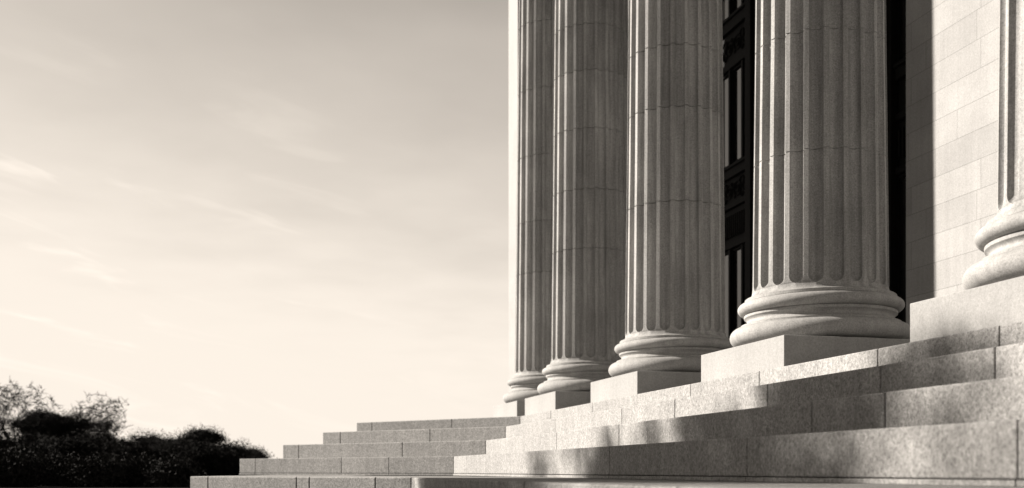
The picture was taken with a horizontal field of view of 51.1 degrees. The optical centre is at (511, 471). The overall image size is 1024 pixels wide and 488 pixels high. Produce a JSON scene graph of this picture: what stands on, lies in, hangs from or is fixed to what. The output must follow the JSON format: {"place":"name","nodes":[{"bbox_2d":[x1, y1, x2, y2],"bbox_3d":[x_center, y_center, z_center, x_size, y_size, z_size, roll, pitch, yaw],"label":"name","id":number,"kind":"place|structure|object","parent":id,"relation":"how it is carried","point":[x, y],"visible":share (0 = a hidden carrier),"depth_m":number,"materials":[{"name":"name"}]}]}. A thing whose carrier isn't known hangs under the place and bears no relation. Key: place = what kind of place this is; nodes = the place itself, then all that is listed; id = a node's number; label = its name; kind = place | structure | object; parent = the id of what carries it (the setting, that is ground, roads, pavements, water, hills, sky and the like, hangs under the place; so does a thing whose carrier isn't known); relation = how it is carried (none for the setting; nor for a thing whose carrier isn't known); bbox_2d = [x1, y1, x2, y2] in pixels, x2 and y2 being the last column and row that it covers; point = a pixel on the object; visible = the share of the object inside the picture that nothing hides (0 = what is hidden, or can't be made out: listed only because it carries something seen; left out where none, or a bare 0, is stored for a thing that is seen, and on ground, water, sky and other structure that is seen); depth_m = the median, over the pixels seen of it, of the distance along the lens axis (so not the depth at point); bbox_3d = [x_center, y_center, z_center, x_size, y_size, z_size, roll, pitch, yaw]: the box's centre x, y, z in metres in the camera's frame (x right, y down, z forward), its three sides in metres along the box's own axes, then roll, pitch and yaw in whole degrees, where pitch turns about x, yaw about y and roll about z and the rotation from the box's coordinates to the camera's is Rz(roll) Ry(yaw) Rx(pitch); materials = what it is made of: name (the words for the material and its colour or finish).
{"place":"outdoors","nodes":[
{"label":"outdoors","id":0,"kind":"place"},
{"bbox_2d":[0,486,189,487],"bbox_3d":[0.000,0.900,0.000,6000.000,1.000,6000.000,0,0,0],"label":"ground","id":1,"kind":"structure","parent":0,"point":[89,487],"depth_m":26.14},
{"bbox_2d":[0,398,14,434],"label":"leafy tree","id":2,"kind":"object","parent":1,"relation":"on","point":[3,411],"visible":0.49,"depth_m":103.47,"materials":[{"name":"grey plant"}]},
{"bbox_2d":[0,426,41,454],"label":"shrub","id":3,"kind":"object","parent":1,"relation":"on","point":[8,443],"visible":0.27,"depth_m":61.66,"materials":[{"name":"black plant"}]},
{"bbox_2d":[0,445,59,486],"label":"shrub","id":4,"kind":"object","parent":1,"relation":"on","point":[19,469],"visible":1,"depth_m":26.71,"materials":[{"name":"black plant"}]},
{"bbox_2d":[0,379,63,440],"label":"twiggy tree","id":5,"kind":"object","parent":1,"relation":"on","point":[14,396],"visible":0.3,"depth_m":111.88,"materials":[{"name":"grey plant"}]},
{"bbox_2d":[8,427,61,447],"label":"shrub","id":6,"kind":"object","parent":1,"relation":"on","point":[32,436],"visible":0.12,"depth_m":69.60,"materials":[{"name":"black plant"}]},
{"bbox_2d":[0,406,95,441],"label":"leafy tree","id":7,"kind":"object","parent":1,"relation":"on","point":[40,421],"visible":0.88,"depth_m":97.80,"materials":[{"name":"black plant"}]},
{"bbox_2d":[36,449,82,485],"bbox_3d":[-12.447,0.143,28.970,1.732,1.482,2.038,0,0,20],"label":"shrub","id":8,"kind":"object","parent":1,"relation":"on","point":[54,480],"visible":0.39,"depth_m":28.65,"materials":[{"name":"black plant"}]},
{"bbox_2d":[17,429,107,459],"bbox_3d":[-26.947,-0.632,63.582,5.722,3.910,5.654,0,0,-10],"label":"shrub","id":9,"kind":"object","parent":1,"relation":"on","point":[80,446],"visible":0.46,"depth_m":63.27,"materials":[{"name":"black plant"}]},
{"bbox_2d":[50,415,123,437],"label":"leafy tree","id":10,"kind":"object","parent":1,"relation":"on","point":[110,432],"visible":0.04,"depth_m":122.33,"materials":[{"name":"black plant"}]},
{"bbox_2d":[57,450,130,486],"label":"shrub","id":11,"kind":"object","parent":1,"relation":"on","point":[98,471],"visible":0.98,"depth_m":26.65,"materials":[{"name":"black plant"}]},
{"bbox_2d":[61,391,134,443],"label":"twiggy tree","id":12,"kind":"object","parent":1,"relation":"on","point":[103,421],"visible":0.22,"depth_m":105.43,"materials":[{"name":"grey plant"}]},
{"bbox_2d":[63,423,136,454],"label":"shrub","id":13,"kind":"object","parent":1,"relation":"on","point":[106,438],"visible":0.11,"depth_m":70.88,"materials":[{"name":"black plant"}]},
{"bbox_2d":[85,431,180,464],"bbox_3d":[-22.836,-0.519,64.085,5.832,3.841,5.161,0,0,19],"label":"shrub","id":14,"kind":"object","parent":1,"relation":"on","point":[140,449],"visible":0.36,"depth_m":63.17,"materials":[{"name":"black plant"}]},
{"bbox_2d":[114,450,161,486],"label":"shrub","id":15,"kind":"object","parent":1,"relation":"on","point":[134,466],"visible":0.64,"depth_m":27.51,"materials":[{"name":"black plant"}]},
{"bbox_2d":[121,428,172,446],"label":"leafy tree","id":16,"kind":"object","parent":1,"relation":"on","point":[147,437],"visible":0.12,"depth_m":110.40,"materials":[{"name":"black plant"}]},
{"bbox_2d":[132,450,206,486],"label":"shrub","id":17,"kind":"object","parent":1,"relation":"on","point":[173,472],"visible":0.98,"depth_m":26.66,"materials":[{"name":"black plant"}]},
{"bbox_2d":[141,430,207,454],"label":"shrub","id":18,"kind":"object","parent":1,"relation":"on","point":[172,443],"visible":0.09,"depth_m":69.45,"materials":[{"name":"black plant"}]},
{"bbox_2d":[165,423,230,447],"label":"leafy tree","id":19,"kind":"object","parent":1,"relation":"on","point":[208,433],"visible":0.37,"depth_m":102.83,"materials":[{"name":"black plant"}]},
{"bbox_2d":[164,433,244,475],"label":"shrub","id":20,"kind":"object","parent":1,"relation":"on","point":[215,460],"visible":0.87,"depth_m":65.36,"materials":[{"name":"black plant"}]},
{"bbox_2d":[208,437,260,475],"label":"shrub","id":21,"kind":"object","parent":1,"relation":"on","point":[242,452],"visible":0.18,"depth_m":71.42,"materials":[{"name":"black plant"}]},
{"bbox_2d":[224,436,251,449],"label":"twiggy tree","id":22,"kind":"object","parent":1,"relation":"on","point":[240,444],"visible":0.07,"depth_m":110.05,"materials":[{"name":"grey plant"}]},
{"bbox_2d":[236,443,277,475],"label":"shrub","id":23,"kind":"object","parent":1,"relation":"on","point":[258,454],"visible":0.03,"depth_m":79.48,"materials":[{"name":"black plant"}]},
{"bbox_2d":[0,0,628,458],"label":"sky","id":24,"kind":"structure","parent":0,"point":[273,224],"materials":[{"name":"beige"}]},
{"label":"pavement","id":25,"kind":"structure","parent":0,"visible":0},
{"bbox_2d":[190,321,1023,487],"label":"entrance steps","id":26,"kind":"structure","parent":25,"relation":"on","point":[947,411],"depth_m":9.87,"materials":[{"name":"stone"}]},
{"bbox_2d":[509,0,518,390],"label":"corner pier","id":27,"kind":"structure","parent":26,"relation":"on","point":[513,58],"depth_m":29.42,"materials":[{"name":"stone"}]},
{"bbox_2d":[493,0,553,416],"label":"fluted column","id":28,"kind":"structure","parent":26,"relation":"on","point":[534,189],"depth_m":25.49,"materials":[{"name":"stone"}]},
{"bbox_2d":[525,0,627,414],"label":"fluted column","id":29,"kind":"structure","parent":26,"relation":"on","point":[589,199],"depth_m":22.55,"materials":[{"name":"stone"}]},
{"bbox_2d":[591,0,732,402],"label":"fluted column","id":30,"kind":"structure","parent":26,"relation":"on","point":[675,326],"depth_m":18.14,"materials":[{"name":"stone"}]},
{"bbox_2d":[701,0,909,381],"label":"fluted column","id":31,"kind":"structure","parent":26,"relation":"on","point":[820,277],"depth_m":13.49,"materials":[{"name":"stone"}]},
{"bbox_2d":[906,0,998,324],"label":"stone building","id":32,"kind":"structure","parent":26,"relation":"on","point":[952,58],"depth_m":19.29,"materials":[{"name":"beige stone"}]},
{"bbox_2d":[722,0,905,337],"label":"bronze window screen","id":33,"kind":"object","parent":32,"relation":"attached to","point":[738,22],"visible":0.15,"depth_m":26.68,"materials":[{"name":"black metal"}]},
{"bbox_2d":[910,0,1023,341],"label":"fluted column","id":34,"kind":"structure","parent":26,"relation":"on","point":[991,294],"depth_m":9.55,"materials":[{"name":"stone"}]}
]}

